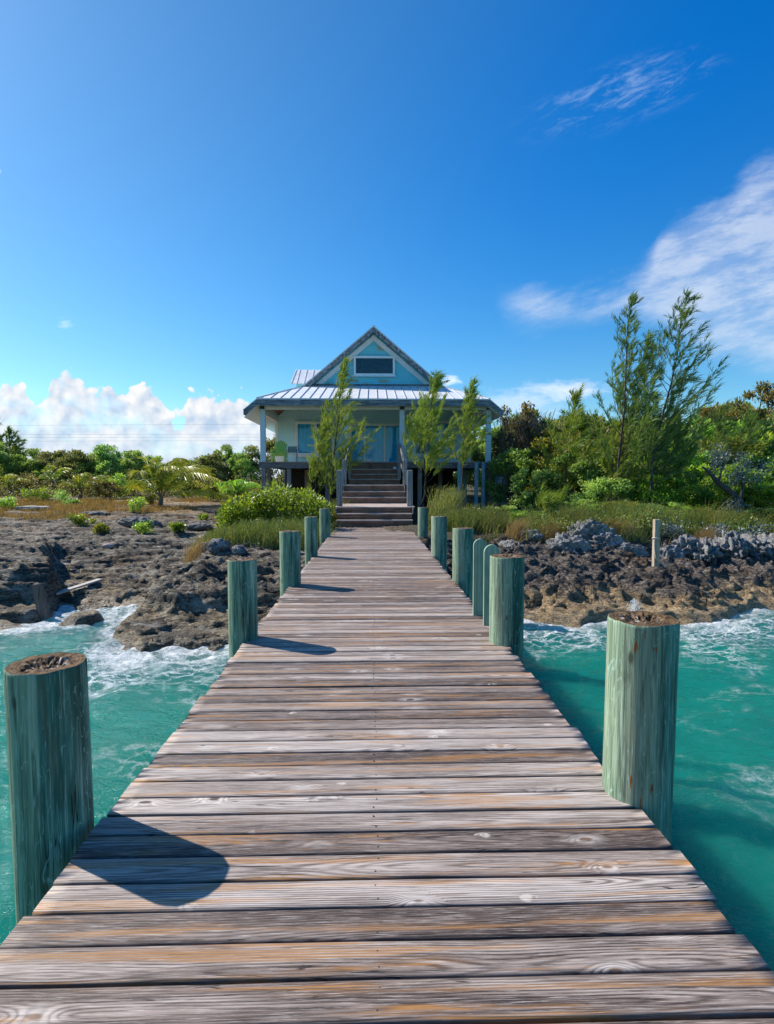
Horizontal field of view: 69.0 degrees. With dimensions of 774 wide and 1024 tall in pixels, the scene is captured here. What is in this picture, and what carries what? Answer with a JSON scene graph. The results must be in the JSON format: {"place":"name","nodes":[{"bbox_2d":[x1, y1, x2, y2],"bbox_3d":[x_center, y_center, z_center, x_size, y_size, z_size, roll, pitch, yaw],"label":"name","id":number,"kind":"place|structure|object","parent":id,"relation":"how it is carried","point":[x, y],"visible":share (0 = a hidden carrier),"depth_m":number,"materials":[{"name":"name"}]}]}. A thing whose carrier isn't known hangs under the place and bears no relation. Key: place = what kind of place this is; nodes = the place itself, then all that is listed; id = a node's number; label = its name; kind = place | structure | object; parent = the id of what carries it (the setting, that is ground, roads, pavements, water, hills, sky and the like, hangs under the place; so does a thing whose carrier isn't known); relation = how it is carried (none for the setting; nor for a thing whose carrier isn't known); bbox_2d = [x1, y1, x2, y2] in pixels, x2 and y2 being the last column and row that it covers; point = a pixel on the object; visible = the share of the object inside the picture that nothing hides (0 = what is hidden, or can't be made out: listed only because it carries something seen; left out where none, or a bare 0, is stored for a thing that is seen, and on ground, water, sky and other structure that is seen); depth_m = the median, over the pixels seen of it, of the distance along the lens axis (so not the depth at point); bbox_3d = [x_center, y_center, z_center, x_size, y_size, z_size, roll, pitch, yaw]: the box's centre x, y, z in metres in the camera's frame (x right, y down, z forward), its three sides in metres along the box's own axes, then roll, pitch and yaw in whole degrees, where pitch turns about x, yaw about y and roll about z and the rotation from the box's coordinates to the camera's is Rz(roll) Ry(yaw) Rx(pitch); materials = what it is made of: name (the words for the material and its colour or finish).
{"place":"outdoors","nodes":[
{"label":"outdoors","id":0,"kind":"place"},
{"bbox_2d":[0,604,773,970],"bbox_3d":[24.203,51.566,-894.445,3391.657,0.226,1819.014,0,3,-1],"label":"water","id":1,"kind":"structure","parent":0,"point":[722,804],"depth_m":6.66,"materials":[{"name":"liquid"}]},
{"bbox_2d":[3,652,93,924],"bbox_3d":[-1.474,2.307,2.561,0.354,3.313,0.317,0,3,-1],"label":"pier piling","id":2,"kind":"object","parent":1,"relation":"in","point":[46,696],"visible":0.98,"depth_m":2.37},
{"bbox_2d":[227,557,257,658],"bbox_3d":[-1.375,2.123,5.440,0.275,3.369,0.275,0,3,-1],"label":"pier piling","id":3,"kind":"object","parent":1,"relation":"in","point":[242,604],"visible":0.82,"depth_m":5.26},
{"bbox_2d":[279,530,300,595],"bbox_3d":[-1.401,1.919,8.223,0.302,3.304,0.302,0,3,-1],"label":"pier piling","id":4,"kind":"object","parent":1,"relation":"in","point":[290,558],"visible":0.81,"depth_m":8.03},
{"bbox_2d":[305,516,317,564],"bbox_3d":[-1.516,1.386,11.298,0.259,2.601,0.259,0,3,-1],"label":"pier piling","id":5,"kind":"object","parent":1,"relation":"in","point":[311,536],"visible":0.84,"depth_m":11.14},
{"bbox_2d":[431,516,446,570],"bbox_3d":[1.064,1.375,11.544,0.323,2.596,0.324,0,3,-1],"label":"pier piling","id":6,"kind":"object","parent":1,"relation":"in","point":[439,538],"visible":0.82,"depth_m":11.36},
{"bbox_2d":[452,527,472,600],"bbox_3d":[1.155,1.933,8.651,0.314,3.397,0.314,0,3,-1],"label":"pier piling","id":7,"kind":"object","parent":1,"relation":"in","point":[462,565],"visible":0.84,"depth_m":8.45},
{"bbox_2d":[489,554,524,663],"bbox_3d":[1.116,2.105,5.324,0.320,3.417,0.319,0,3,-1],"label":"pier piling","id":8,"kind":"object","parent":1,"relation":"in","point":[506,609],"visible":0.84,"depth_m":5.12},
{"bbox_2d":[602,611,679,843],"bbox_3d":[1.206,2.226,2.793,0.358,3.451,0.318,0,3,-1],"label":"pier piling","id":9,"kind":"object","parent":1,"relation":"in","point":[641,681],"visible":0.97,"depth_m":2.59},
{"bbox_2d":[0,483,773,651],"bbox_3d":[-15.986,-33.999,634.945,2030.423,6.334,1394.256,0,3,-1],"label":"ground","id":10,"kind":"structure","parent":0,"point":[181,604],"depth_m":12.77,"materials":[{"name":"stone"}]},
{"bbox_2d":[0,441,16,494],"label":"broadleaf tree","id":11,"kind":"object","parent":10,"relation":"on","point":[4,457],"visible":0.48,"depth_m":39.45,"materials":[{"name":"green plant"}]},
{"bbox_2d":[0,425,27,471],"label":"feathery pine","id":12,"kind":"object","parent":10,"relation":"on","point":[10,437],"visible":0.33,"depth_m":44.05,"materials":[{"name":"green plant"}]},
{"bbox_2d":[0,454,46,494],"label":"broadleaf tree","id":13,"kind":"object","parent":10,"relation":"on","point":[17,464],"visible":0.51,"depth_m":40.05,"materials":[{"name":"green plant"}]},
{"bbox_2d":[5,472,51,496],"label":"shrub","id":14,"kind":"object","parent":10,"relation":"on","point":[26,484],"visible":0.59,"depth_m":35.30,"materials":[{"name":"green plant"}]},
{"bbox_2d":[20,486,51,500],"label":"shrub","id":15,"kind":"object","parent":10,"relation":"on","point":[43,490],"visible":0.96,"depth_m":29.84,"materials":[{"name":"green plant"}]},
{"bbox_2d":[31,583,50,619],"bbox_3d":[-6.920,1.979,11.324,0.404,1.099,0.149,0,3,-1],"label":"broken post","id":16,"kind":"object","parent":10,"relation":"on","point":[40,600],"visible":0.56,"depth_m":11.27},
{"bbox_2d":[27,451,67,490],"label":"broadleaf tree","id":17,"kind":"object","parent":10,"relation":"on","point":[42,459],"visible":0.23,"depth_m":41.59,"materials":[{"name":"green plant"}]},
{"bbox_2d":[38,464,83,495],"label":"coconut palm","id":18,"kind":"object","parent":10,"relation":"on","point":[48,472],"visible":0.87,"depth_m":37.29,"materials":[{"name":"green plant"}]},
{"bbox_2d":[47,449,101,494],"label":"broadleaf tree","id":19,"kind":"object","parent":10,"relation":"on","point":[68,460],"visible":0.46,"depth_m":38.59,"materials":[{"name":"green plant"}]},
{"bbox_2d":[65,512,96,525],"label":"shrub","id":20,"kind":"object","parent":10,"relation":"on","point":[81,519],"visible":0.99,"depth_m":19.56,"materials":[{"name":"green plant"}]},
{"bbox_2d":[59,472,125,498],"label":"coconut palm","id":21,"kind":"object","parent":10,"relation":"on","point":[80,483],"visible":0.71,"depth_m":33.36,"materials":[{"name":"green plant"}]},
{"bbox_2d":[80,475,122,498],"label":"shrub","id":22,"kind":"object","parent":10,"relation":"on","point":[105,488],"visible":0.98,"depth_m":32.47,"materials":[{"name":"green plant"}]},
{"bbox_2d":[78,445,126,493],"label":"broadleaf tree","id":23,"kind":"object","parent":10,"relation":"on","point":[104,460],"visible":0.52,"depth_m":38.95,"materials":[{"name":"green plant"}]},
{"bbox_2d":[0,496,236,520],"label":"dry grass","id":24,"kind":"structure","parent":10,"relation":"on","point":[94,503],"depth_m":25.42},
{"bbox_2d":[0,469,260,498],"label":"undergrowth","id":25,"kind":"object","parent":10,"relation":"on","point":[49,490],"visible":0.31,"depth_m":34.79,"materials":[{"name":"green plant"}]},
{"bbox_2d":[116,450,148,494],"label":"broadleaf tree","id":26,"kind":"object","parent":10,"relation":"on","point":[130,465],"visible":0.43,"depth_m":39.48,"materials":[{"name":"green plant"}]},
{"bbox_2d":[117,516,162,527],"bbox_3d":[-8.519,0.376,19.424,1.420,0.490,0.827,0,3,-1],"label":"rock slab","id":27,"kind":"object","parent":10,"relation":"on","point":[126,522],"visible":0.59,"depth_m":19.19,"materials":[{"name":"grey stone"}]},
{"bbox_2d":[123,457,235,506],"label":"coconut palm","id":28,"kind":"object","parent":10,"relation":"on","point":[161,477],"visible":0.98,"depth_m":26.48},
{"bbox_2d":[172,480,203,497],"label":"shrub","id":29,"kind":"object","parent":10,"relation":"on","point":[190,485],"visible":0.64,"depth_m":33.52,"materials":[{"name":"green plant"}]},
{"bbox_2d":[189,452,234,486],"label":"broadleaf tree","id":30,"kind":"object","parent":10,"relation":"on","point":[213,461],"visible":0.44,"depth_m":40.58,"materials":[{"name":"green plant"}]},
{"bbox_2d":[207,538,230,552],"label":"boulder","id":31,"kind":"object","parent":10,"relation":"on","point":[216,545],"visible":0.88,"depth_m":14.07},
{"bbox_2d":[212,444,241,477],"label":"broadleaf tree","id":32,"kind":"object","parent":10,"relation":"on","point":[226,456],"visible":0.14,"depth_m":46.18,"materials":[{"name":"green plant"}]},
{"bbox_2d":[225,452,257,492],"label":"broadleaf tree","id":33,"kind":"object","parent":10,"relation":"on","point":[242,466],"visible":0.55,"depth_m":41.03,"materials":[{"name":"green plant"}]},
{"bbox_2d":[222,479,266,498],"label":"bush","id":34,"kind":"object","parent":10,"relation":"on","point":[238,485],"visible":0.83,"depth_m":30.58,"materials":[{"name":"green plant"}]},
{"bbox_2d":[234,444,275,492],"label":"broadleaf tree","id":35,"kind":"object","parent":10,"relation":"on","point":[255,453],"visible":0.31,"depth_m":45.13,"materials":[{"name":"green plant"}]},
{"bbox_2d":[190,515,339,550],"bbox_3d":[-3.719,0.573,16.613,4.745,1.116,4.040,0,3,-1],"label":"heathery shrub","id":36,"kind":"object","parent":10,"relation":"on","point":[264,533],"visible":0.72,"depth_m":15.49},
{"bbox_2d":[213,478,334,528],"bbox_3d":[-3.859,-0.180,19.224,4.451,1.961,4.287,0,3,-1],"label":"leafy bush","id":37,"kind":"object","parent":10,"relation":"on","point":[262,502],"visible":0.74,"depth_m":17.77,"materials":[{"name":"green plant"}]},
{"bbox_2d":[266,436,284,489],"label":"broadleaf tree","id":38,"kind":"object","parent":10,"relation":"on","point":[269,446],"visible":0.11,"depth_m":51.10,"materials":[{"name":"green plant"}]},
{"bbox_2d":[306,412,341,497],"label":"feathery pine","id":39,"kind":"object","parent":10,"relation":"on","point":[314,462],"visible":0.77,"depth_m":24.57,"materials":[{"name":"green plant"}]},
{"bbox_2d":[319,508,329,546],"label":"pier piling","id":40,"kind":"object","parent":10,"relation":"on","point":[324,518],"visible":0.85,"depth_m":15.13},
{"bbox_2d":[307,356,380,502],"bbox_3d":[-1.979,-3.260,24.379,2.951,7.020,3.643,-2,4,-30],"label":"feathery pine","id":41,"kind":"object","parent":10,"relation":"on","point":[342,375],"visible":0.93,"depth_m":24.31,"materials":[{"name":"green plant"}]},
{"bbox_2d":[243,325,504,506],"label":"house","id":42,"kind":"structure","parent":10,"relation":"on","point":[390,380],"depth_m":31.47,"materials":[{"name":"blue"}]},
{"bbox_2d":[270,441,287,461],"bbox_3d":[-5.370,-3.027,28.198,0.790,1.146,0.942,0,3,-1],"label":"deck chair","id":43,"kind":"object","parent":42,"relation":"on","point":[280,449],"visible":0.96,"depth_m":28.34,"materials":[{"name":"green paint"}]},
{"bbox_2d":[294,421,335,456],"bbox_3d":[-4.039,-4.082,31.595,2.331,1.980,0.209,0,3,-1],"label":"window","id":44,"kind":"structure","parent":42,"relation":"in","point":[303,432],"depth_m":31.61,"materials":[{"name":"white paint"}]},
{"bbox_2d":[353,356,395,376],"bbox_3d":[-0.709,-8.128,31.461,2.418,1.136,0.209,0,3,-1],"label":"gable window","id":45,"kind":"structure","parent":42,"relation":"in","point":[364,366],"depth_m":31.50,"materials":[{"name":"white paint"}]},
{"bbox_2d":[349,424,405,461],"bbox_3d":[-0.521,-3.819,31.726,3.200,2.287,0.159,0,3,-1],"label":"sliding door","id":46,"kind":"structure","parent":42,"relation":"in","point":[385,449],"depth_m":31.75,"materials":[{"name":"white paint"}]},
{"bbox_2d":[413,421,453,456],"bbox_3d":[2.599,-4.121,31.765,2.404,2.038,0.209,0,3,-1],"label":"window","id":47,"kind":"structure","parent":42,"relation":"in","point":[445,423],"depth_m":31.81,"materials":[{"name":"glass"}]},
{"bbox_2d":[335,443,414,526],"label":"staircase","id":48,"kind":"structure","parent":10,"relation":"on","point":[374,492],"depth_m":21.86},
{"bbox_2d":[0,527,773,1023],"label":"pier","id":49,"kind":"structure","parent":10,"relation":"on","point":[364,787],"depth_m":2.21,"materials":[{"name":"wood"}]},
{"bbox_2d":[473,539,499,624],"bbox_3d":[1.066,1.738,6.133,0.165,2.860,0.492,0,3,-5],"label":"dock ladder","id":50,"kind":"object","parent":49,"relation":"attached to","point":[482,551],"visible":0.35,"depth_m":6.26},
{"bbox_2d":[418,507,427,536],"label":"pier piling","id":51,"kind":"object","parent":10,"relation":"on","point":[422,521],"visible":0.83,"depth_m":15.45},
{"bbox_2d":[402,369,462,506],"bbox_3d":[2.010,-2.887,23.702,2.856,6.407,2.450,0,3,-1],"label":"feathery pine","id":52,"kind":"object","parent":10,"relation":"on","point":[436,449],"visible":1,"depth_m":23.53,"materials":[{"name":"green plant"}]},
{"bbox_2d":[424,484,475,516],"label":"heathery shrub","id":53,"kind":"object","parent":10,"relation":"on","point":[444,499],"visible":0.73,"depth_m":21.11,"materials":[{"name":"green plant"}]},
{"bbox_2d":[417,501,503,533],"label":"heathery shrub","id":54,"kind":"object","parent":10,"relation":"on","point":[467,516],"visible":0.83,"depth_m":16.80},
{"bbox_2d":[448,375,497,507],"bbox_3d":[3.751,-2.885,24.602,1.832,6.287,2.440,-1,3,-26],"label":"feathery pine","id":55,"kind":"object","parent":10,"relation":"on","point":[467,429],"visible":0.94,"depth_m":24.38,"materials":[{"name":"green plant"}]},
{"bbox_2d":[473,502,520,533],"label":"heathery shrub","id":56,"kind":"object","parent":10,"relation":"on","point":[502,519],"visible":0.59,"depth_m":16.75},
{"bbox_2d":[471,413,524,495],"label":"broadleaf tree","id":57,"kind":"object","parent":10,"relation":"on","point":[475,452],"visible":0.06,"depth_m":39.76,"materials":[{"name":"green plant"}]},
{"bbox_2d":[480,446,552,508],"bbox_3d":[6.179,-1.421,26.128,3.384,3.297,3.447,0,3,-1],"label":"bush","id":58,"kind":"object","parent":10,"relation":"on","point":[519,459],"visible":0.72,"depth_m":25.63,"materials":[{"name":"green plant"}]},
{"bbox_2d":[476,401,568,501],"bbox_3d":[6.872,-2.931,29.441,4.979,5.681,4.402,0,3,-1],"label":"dry tree","id":59,"kind":"object","parent":10,"relation":"on","point":[524,425],"visible":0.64,"depth_m":28.60,"materials":[{"name":"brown plant"}]},
{"bbox_2d":[511,506,562,536],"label":"heathery shrub","id":60,"kind":"object","parent":10,"relation":"on","point":[536,519],"visible":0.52,"depth_m":16.46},
{"bbox_2d":[509,467,573,511],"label":"bush","id":61,"kind":"object","parent":10,"relation":"on","point":[526,499],"visible":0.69,"depth_m":23.73,"materials":[{"name":"green plant"}]},
{"bbox_2d":[535,480,570,514],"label":"bush","id":62,"kind":"object","parent":10,"relation":"on","point":[548,499],"visible":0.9,"depth_m":19.20,"materials":[{"name":"green plant"}]},
{"bbox_2d":[520,433,611,509],"bbox_3d":[7.839,-1.644,25.167,4.258,3.935,3.630,-1,3,-15],"label":"bush","id":63,"kind":"object","parent":10,"relation":"on","point":[537,443],"visible":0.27,"depth_m":24.78,"materials":[{"name":"green plant"}]},
{"bbox_2d":[546,532,593,554],"bbox_3d":[4.763,1.040,14.904,1.396,1.025,0.812,1,3,25],"label":"boulder","id":64,"kind":"object","parent":10,"relation":"on","point":[564,542],"visible":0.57,"depth_m":14.64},
{"bbox_2d":[536,450,613,506],"bbox_3d":[8.009,-1.107,23.227,3.318,3.044,3.381,-2,4,-31],"label":"bush","id":65,"kind":"object","parent":10,"relation":"on","point":[582,466],"visible":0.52,"depth_m":22.51,"materials":[{"name":"green plant"}]},
{"bbox_2d":[536,411,615,490],"bbox_3d":[10.044,-2.426,28.208,4.969,5.386,5.828,2,4,36],"label":"bush","id":66,"kind":"object","parent":10,"relation":"on","point":[602,425],"visible":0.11,"depth_m":27.66,"materials":[{"name":"green plant"}]},
{"bbox_2d":[540,382,615,501],"bbox_3d":[7.917,-2.434,22.985,3.058,5.675,3.247,0,3,-1],"label":"feathery pine","id":67,"kind":"object","parent":10,"relation":"on","point":[573,427],"visible":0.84,"depth_m":22.86,"materials":[{"name":"green plant"}]},
{"bbox_2d":[548,500,619,533],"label":"heathery shrub","id":68,"kind":"object","parent":10,"relation":"on","point":[581,514],"visible":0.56,"depth_m":16.30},
{"bbox_2d":[566,518,617,541],"bbox_3d":[5.542,0.684,15.444,1.484,1.071,0.887,0,3,-1],"label":"boulder","id":69,"kind":"object","parent":10,"relation":"on","point":[583,532],"visible":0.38,"depth_m":15.14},
{"bbox_2d":[567,476,637,507],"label":"bush","id":70,"kind":"object","parent":10,"relation":"on","point":[623,490],"visible":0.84,"depth_m":20.36,"materials":[{"name":"green plant"}]},
{"bbox_2d":[589,532,624,548],"bbox_3d":[5.868,0.869,15.028,1.088,0.714,0.636,0,3,-1],"label":"boulder","id":71,"kind":"object","parent":10,"relation":"on","point":[607,539],"visible":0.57,"depth_m":14.86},
{"bbox_2d":[582,289,667,508],"bbox_3d":[8.897,-3.754,20.893,2.918,8.511,4.483,2,4,28],"label":"feathery pine","id":72,"kind":"object","parent":10,"relation":"on","point":[632,298],"visible":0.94,"depth_m":20.39,"materials":[{"name":"green plant"}]},
{"bbox_2d":[482,495,773,545],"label":"grass","id":73,"kind":"structure","parent":10,"relation":"on","point":[642,533],"depth_m":16.69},
{"bbox_2d":[598,418,657,501],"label":"feathery pine","id":74,"kind":"object","parent":10,"relation":"on","point":[604,463],"visible":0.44,"depth_m":21.08,"materials":[{"name":"green plant"}]},
{"bbox_2d":[614,542,649,556],"bbox_3d":[6.345,1.121,14.761,1.193,0.674,0.717,0,3,-1],"label":"boulder","id":75,"kind":"object","parent":10,"relation":"on","point":[638,550],"visible":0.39,"depth_m":14.56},
{"bbox_2d":[592,499,679,534],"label":"heathery shrub","id":76,"kind":"object","parent":10,"relation":"on","point":[633,515],"visible":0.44,"depth_m":16.94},
{"bbox_2d":[602,328,709,503],"bbox_3d":[10.021,-3.193,21.028,3.392,7.438,3.206,2,4,37],"label":"feathery pine","id":77,"kind":"object","parent":10,"relation":"on","point":[663,444],"visible":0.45,"depth_m":20.82,"materials":[{"name":"green plant"}]},
{"bbox_2d":[540,498,773,541],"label":"undergrowth","id":78,"kind":"object","parent":10,"relation":"on","point":[629,522],"visible":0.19,"depth_m":16.36,"materials":[{"name":"green plant"}]},
{"bbox_2d":[629,474,685,510],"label":"bush","id":79,"kind":"object","parent":10,"relation":"on","point":[647,495],"visible":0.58,"depth_m":20.68,"materials":[{"name":"green plant"}]},
{"bbox_2d":[652,519,668,566],"bbox_3d":[6.408,0.874,13.212,0.370,1.400,0.202,0,3,9],"label":"shore post","id":80,"kind":"object","parent":10,"relation":"on","point":[656,538],"visible":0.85,"depth_m":13.17,"materials":[{"name":"wood"}]},
{"bbox_2d":[660,544,686,558],"bbox_3d":[7.334,1.326,14.667,1.234,0.973,0.715,-2,4,-27],"label":"boulder","id":81,"kind":"object","parent":10,"relation":"on","point":[674,551],"visible":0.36,"depth_m":14.53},
{"bbox_2d":[616,288,731,504],"bbox_3d":[10.323,-3.781,20.498,3.847,8.700,4.051,0,3,-1],"label":"feathery pine","id":82,"kind":"object","parent":10,"relation":"on","point":[677,383],"visible":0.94,"depth_m":20.07,"materials":[{"name":"green plant"}]},
{"bbox_2d":[645,415,702,495],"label":"feathery pine","id":83,"kind":"object","parent":10,"relation":"on","point":[692,451],"visible":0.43,"depth_m":20.94,"materials":[{"name":"green plant"}]},
{"bbox_2d":[660,517,688,539],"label":"silver shrub","id":84,"kind":"object","parent":10,"relation":"on","point":[667,531],"visible":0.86,"depth_m":16.13,"materials":[{"name":"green plant"}]},
{"bbox_2d":[643,502,710,537],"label":"heathery shrub","id":85,"kind":"object","parent":10,"relation":"on","point":[683,516],"visible":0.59,"depth_m":17.32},
{"bbox_2d":[638,445,718,501],"bbox_3d":[12.137,-1.335,24.302,4.101,3.461,3.846,0,3,7],"label":"bush","id":86,"kind":"object","parent":10,"relation":"on","point":[700,456],"visible":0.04,"depth_m":23.37,"materials":[{"name":"green plant"}]},
{"bbox_2d":[672,533,697,558],"bbox_3d":[8.042,1.058,15.178,0.781,0.947,1.258,2,4,30],"label":"boulder","id":87,"kind":"object","parent":10,"relation":"on","point":[686,543],"visible":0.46,"depth_m":14.90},
{"bbox_2d":[651,477,724,511],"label":"bush","id":88,"kind":"object","parent":10,"relation":"on","point":[691,490],"visible":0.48,"depth_m":20.34,"materials":[{"name":"green plant"}]},
{"bbox_2d":[667,459,740,503],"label":"bush","id":89,"kind":"object","parent":10,"relation":"on","point":[695,467],"visible":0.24,"depth_m":22.60,"materials":[{"name":"green plant"}]},
{"bbox_2d":[690,536,724,566],"bbox_3d":[8.488,1.178,15.023,1.494,1.077,0.953,-3,4,-39],"label":"boulder","id":90,"kind":"object","parent":10,"relation":"on","point":[707,549],"visible":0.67,"depth_m":14.65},
{"bbox_2d":[676,493,753,515],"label":"bush","id":91,"kind":"object","parent":10,"relation":"on","point":[697,502],"visible":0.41,"depth_m":19.59,"materials":[{"name":"green plant"}]},
{"bbox_2d":[661,418,768,482],"bbox_3d":[14.919,-2.112,27.089,5.466,4.918,5.827,0,3,9],"label":"bush","id":92,"kind":"object","parent":10,"relation":"on","point":[709,431],"visible":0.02,"depth_m":26.67,"materials":[{"name":"green plant"}]},
{"bbox_2d":[685,398,762,477],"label":"feathery pine","id":93,"kind":"object","parent":10,"relation":"on","point":[720,430],"visible":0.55,"depth_m":23.53,"materials":[{"name":"green plant"}]},
{"bbox_2d":[686,435,773,501],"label":"bush","id":94,"kind":"object","parent":10,"relation":"on","point":[748,448],"visible":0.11,"depth_m":24.14,"materials":[{"name":"green plant"}]},
{"bbox_2d":[714,530,747,558],"bbox_3d":[9.202,1.078,15.082,0.947,1.189,1.477,0,3,-1],"label":"boulder","id":95,"kind":"object","parent":10,"relation":"on","point":[733,544],"visible":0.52,"depth_m":14.71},
{"bbox_2d":[692,402,773,429],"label":"broadleaf tree","id":96,"kind":"object","parent":10,"relation":"on","point":[762,414],"visible":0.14,"depth_m":28.76,"materials":[{"name":"green plant"}]},
{"bbox_2d":[693,502,773,535],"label":"heathery shrub","id":97,"kind":"object","parent":10,"relation":"on","point":[730,518],"visible":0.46,"depth_m":17.30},
{"bbox_2d":[695,463,773,512],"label":"bush","id":98,"kind":"object","parent":10,"relation":"on","point":[766,478],"visible":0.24,"depth_m":21.36,"materials":[{"name":"green plant"}]},
{"bbox_2d":[697,442,773,512],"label":"silver tree","id":99,"kind":"object","parent":10,"relation":"on","point":[730,492],"visible":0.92,"depth_m":18.81,"materials":[{"name":"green plant"}]},
{"bbox_2d":[700,380,773,450],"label":"broadleaf tree","id":100,"kind":"object","parent":10,"relation":"on","point":[766,397],"visible":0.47,"depth_m":27.49,"materials":[{"name":"green plant"}]},
{"bbox_2d":[715,405,773,482],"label":"feathery pine","id":101,"kind":"object","parent":10,"relation":"on","point":[750,420],"visible":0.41,"depth_m":24.55,"materials":[{"name":"green plant"}]},
{"bbox_2d":[723,485,773,516],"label":"bush","id":102,"kind":"object","parent":10,"relation":"on","point":[768,494],"visible":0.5,"depth_m":19.32,"materials":[{"name":"green plant"}]},
{"bbox_2d":[728,451,773,503],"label":"bush","id":103,"kind":"object","parent":10,"relation":"on","point":[758,458],"visible":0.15,"depth_m":23.46,"materials":[{"name":"green plant"}]},
{"bbox_2d":[740,533,773,560],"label":"boulder","id":104,"kind":"object","parent":10,"relation":"on","point":[758,546],"visible":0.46,"depth_m":14.84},
{"bbox_2d":[0,0,773,479],"label":"sky","id":105,"kind":"structure","parent":0,"point":[204,204],"materials":[{"name":"blue"}]},
{"bbox_2d":[178,516,726,563],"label":"tan grass","id":106,"kind":"structure","parent":0,"point":[194,553],"depth_m":15.50,"materials":[{"name":"plant"}]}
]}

